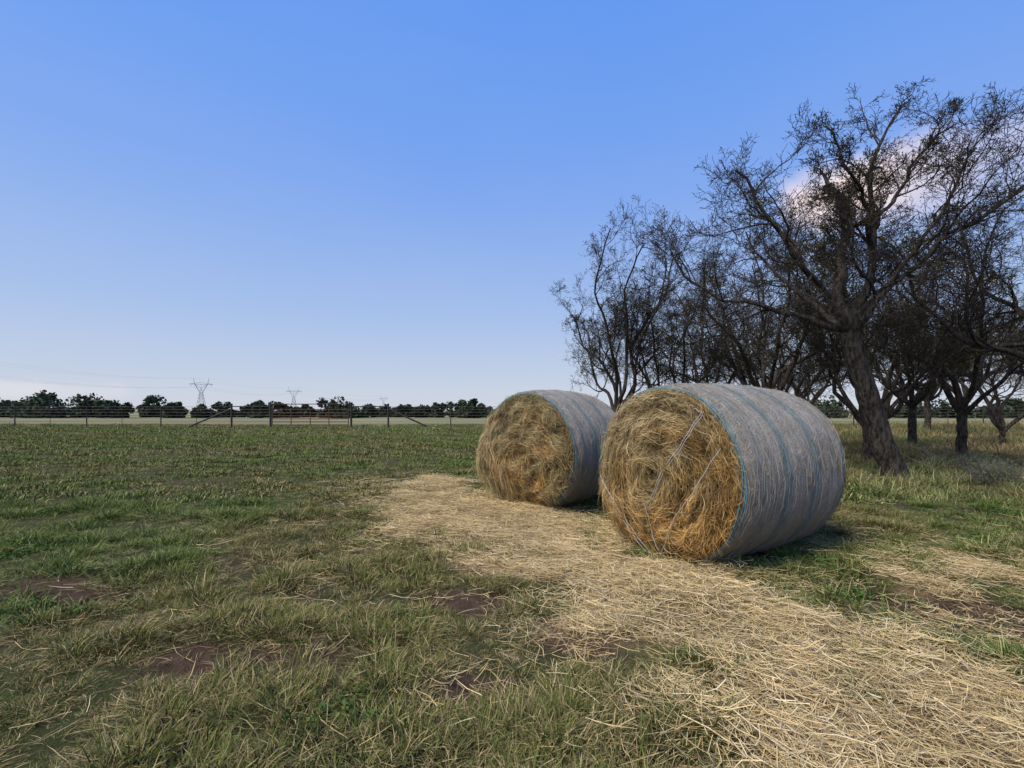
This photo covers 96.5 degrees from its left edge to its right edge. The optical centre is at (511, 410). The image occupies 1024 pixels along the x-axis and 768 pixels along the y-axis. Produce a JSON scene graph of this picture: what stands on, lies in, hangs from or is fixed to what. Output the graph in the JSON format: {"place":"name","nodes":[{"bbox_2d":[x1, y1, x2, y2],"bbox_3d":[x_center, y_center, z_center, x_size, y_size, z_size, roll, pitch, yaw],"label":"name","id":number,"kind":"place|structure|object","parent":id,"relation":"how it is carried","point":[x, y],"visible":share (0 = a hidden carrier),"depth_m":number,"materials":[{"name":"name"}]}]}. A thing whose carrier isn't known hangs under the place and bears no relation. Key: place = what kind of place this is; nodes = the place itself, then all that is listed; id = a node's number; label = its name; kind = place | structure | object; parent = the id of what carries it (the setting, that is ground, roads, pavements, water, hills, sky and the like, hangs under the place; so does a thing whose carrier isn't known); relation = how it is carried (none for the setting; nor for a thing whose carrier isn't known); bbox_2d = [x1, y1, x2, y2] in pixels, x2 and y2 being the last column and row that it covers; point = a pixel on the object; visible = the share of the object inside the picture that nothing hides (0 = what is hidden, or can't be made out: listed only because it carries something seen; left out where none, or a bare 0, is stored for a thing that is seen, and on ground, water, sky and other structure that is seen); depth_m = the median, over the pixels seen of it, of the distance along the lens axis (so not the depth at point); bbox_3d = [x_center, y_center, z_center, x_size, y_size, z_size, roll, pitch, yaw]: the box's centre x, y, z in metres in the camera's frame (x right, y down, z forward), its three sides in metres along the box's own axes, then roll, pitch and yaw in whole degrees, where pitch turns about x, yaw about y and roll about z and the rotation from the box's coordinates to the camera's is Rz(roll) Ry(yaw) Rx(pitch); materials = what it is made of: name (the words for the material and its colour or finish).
{"place":"outdoors","nodes":[
{"label":"outdoors","id":0,"kind":"place"},
{"bbox_2d":[0,410,1023,767],"bbox_3d":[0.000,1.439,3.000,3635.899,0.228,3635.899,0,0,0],"label":"ground","id":1,"kind":"structure","parent":0,"point":[68,588],"depth_m":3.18,"materials":[{"name":"green plant"}]},
{"bbox_2d":[191,378,212,406],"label":"transmission tower","id":2,"kind":"structure","parent":1,"relation":"on","point":[199,396],"depth_m":449.93,"materials":[{"name":"metal"}]},
{"bbox_2d":[0,362,357,399],"bbox_3d":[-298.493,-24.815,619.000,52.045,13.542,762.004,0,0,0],"label":"power lines","id":3,"kind":"object","parent":2,"relation":"attached to","point":[142,387],"visible":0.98,"depth_m":367.65,"materials":[{"name":"grey metal"}]},
{"bbox_2d":[288,387,301,403],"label":"transmission tower","id":4,"kind":"structure","parent":1,"relation":"on","point":[294,396],"depth_m":619.19,"materials":[{"name":"metal"}]},
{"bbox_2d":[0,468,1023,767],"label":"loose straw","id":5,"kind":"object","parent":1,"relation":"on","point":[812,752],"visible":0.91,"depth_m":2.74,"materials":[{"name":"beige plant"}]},
{"bbox_2d":[0,390,1023,417],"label":"distant tree line","id":6,"kind":"object","parent":1,"relation":"on","point":[43,400],"visible":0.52,"depth_m":85.81,"materials":[{"name":"green plant"}]},
{"bbox_2d":[0,404,1023,427],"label":"pasture fence","id":7,"kind":"object","parent":1,"relation":"on","point":[231,409],"visible":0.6,"depth_m":38.80,"materials":[{"name":"metal"}]},
{"bbox_2d":[271,404,349,424],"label":"ranch gate","id":8,"kind":"structure","parent":7,"relation":"attached to","point":[310,418],"depth_m":38.69,"materials":[{"name":"grey metal"}]},
{"bbox_2d":[474,390,617,509],"bbox_3d":[0.631,0.565,7.179,1.850,1.782,2.159,0,0,41],"label":"hay bale","id":9,"kind":"object","parent":1,"relation":"on","point":[540,447],"visible":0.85,"depth_m":6.47},
{"bbox_2d":[547,195,715,412],"bbox_3d":[3.831,-2.317,15.935,5.437,7.841,6.694,0,0,-17],"label":"mesquite tree","id":10,"kind":"object","parent":1,"relation":"on","point":[623,309],"visible":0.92,"depth_m":14.69,"materials":[{"name":"brown plant"}]},
{"bbox_2d":[602,253,760,391],"bbox_3d":[6.075,-2.125,16.660,5.475,7.551,5.925,0,0,2],"label":"mesquite tree","id":11,"kind":"object","parent":1,"relation":"on","point":[683,376],"visible":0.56,"depth_m":15.76,"materials":[{"name":"brown plant"}]},
{"bbox_2d":[638,262,796,385],"bbox_3d":[9.273,-2.364,20.629,6.343,7.902,6.348,0,0,42],"label":"mesquite tree","id":12,"kind":"object","parent":1,"relation":"on","point":[726,382],"visible":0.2,"depth_m":19.91,"materials":[{"name":"brown plant"}]},
{"bbox_2d":[597,382,855,566],"bbox_3d":[2.204,0.585,4.910,2.333,1.748,1.805,0,0,-32],"label":"hay bale","id":13,"kind":"object","parent":1,"relation":"on","point":[696,472],"visible":0.98,"depth_m":4.18},
{"bbox_2d":[659,176,882,399],"bbox_3d":[7.886,-2.458,14.349,6.477,8.069,6.482,0,0,22],"label":"mesquite tree","id":14,"kind":"object","parent":1,"relation":"on","point":[773,378],"visible":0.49,"depth_m":14.10,"materials":[{"name":"brown plant"}]},
{"bbox_2d":[676,231,879,397],"bbox_3d":[10.376,-2.625,18.764,6.762,8.618,6.249,0,0,-17],"label":"mesquite tree","id":15,"kind":"object","parent":1,"relation":"on","point":[754,367],"visible":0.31,"depth_m":18.02,"materials":[{"name":"brown plant"}]},
{"bbox_2d":[732,303,853,400],"bbox_3d":[14.439,-2.163,23.837,6.014,7.487,6.009,0,0,36],"label":"mesquite tree","id":16,"kind":"object","parent":1,"relation":"on","point":[796,391],"visible":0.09,"depth_m":23.26,"materials":[{"name":"brown plant"}]},
{"bbox_2d":[760,329,867,403],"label":"live oak tree","id":17,"kind":"object","parent":1,"relation":"on","point":[813,400],"visible":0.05,"depth_m":33.64,"materials":[{"name":"green plant"}]},
{"bbox_2d":[634,76,1023,481],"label":"mesquite tree","id":18,"kind":"object","parent":1,"relation":"on","point":[849,324],"visible":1,"depth_m":9.12,"materials":[{"name":"brown plant"}]},
{"bbox_2d":[755,244,973,414],"bbox_3d":[13.245,-2.428,17.270,6.838,8.009,5.554,0,0,-19],"label":"mesquite tree","id":19,"kind":"object","parent":1,"relation":"on","point":[887,408],"visible":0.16,"depth_m":16.90,"materials":[{"name":"brown plant"}]},
{"bbox_2d":[760,208,1023,459],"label":"mesquite tree","id":20,"kind":"object","parent":1,"relation":"on","point":[844,399],"visible":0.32,"depth_m":12.19,"materials":[{"name":"brown plant"}]},
{"bbox_2d":[840,306,999,429],"bbox_3d":[28.458,-2.747,32.488,9.546,8.639,9.225,0,0,42],"label":"live oak tree","id":21,"kind":"object","parent":1,"relation":"on","point":[928,417],"visible":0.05,"depth_m":32.38,"materials":[{"name":"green plant"}]},
{"bbox_2d":[826,284,1023,444],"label":"live oak tree","id":22,"kind":"object","parent":1,"relation":"on","point":[912,424],"visible":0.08,"depth_m":18.08,"materials":[{"name":"plant"}]},
{"bbox_2d":[833,186,1023,405],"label":"mesquite tree","id":23,"kind":"object","parent":1,"relation":"on","point":[972,341],"visible":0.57,"depth_m":10.64,"materials":[{"name":"brown plant"}]},
{"bbox_2d":[841,427,1023,480],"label":"fallen branches","id":24,"kind":"object","parent":1,"relation":"on","point":[924,449],"visible":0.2,"depth_m":12.00,"materials":[{"name":"brown wood"}]},
{"bbox_2d":[851,174,1023,458],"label":"mesquite tree","id":25,"kind":"object","parent":1,"relation":"on","point":[959,403],"visible":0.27,"depth_m":12.72,"materials":[{"name":"brown plant"}]},
{"bbox_2d":[888,292,1023,434],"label":"live oak tree","id":26,"kind":"object","parent":1,"relation":"on","point":[965,389],"visible":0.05,"depth_m":24.42,"materials":[{"name":"green plant"}]},
{"bbox_2d":[934,450,1008,471],"bbox_3d":[10.636,1.247,10.478,1.130,0.679,1.246,0,0,10],"label":"sagebrush shrub","id":27,"kind":"object","parent":1,"relation":"on","point":[961,461],"visible":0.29,"depth_m":10.46,"materials":[{"name":"green plant"}]},
{"bbox_2d":[933,284,1023,445],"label":"mesquite tree","id":28,"kind":"object","parent":1,"relation":"on","point":[996,416],"visible":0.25,"depth_m":19.04,"materials":[{"name":"brown plant"}]},
{"bbox_2d":[947,455,1023,487],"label":"sagebrush shrub","id":29,"kind":"object","parent":1,"relation":"on","point":[982,472],"visible":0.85,"depth_m":8.69,"materials":[{"name":"green plant"}]},
{"bbox_2d":[985,306,1021,374],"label":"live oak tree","id":30,"kind":"object","parent":1,"relation":"on","point":[1003,354],"visible":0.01,"depth_m":28.40,"materials":[{"name":"green plant"}]},
{"bbox_2d":[0,0,1023,408],"label":"sky","id":31,"kind":"structure","parent":0,"point":[371,200],"materials":[{"name":"blue"}]}
]}

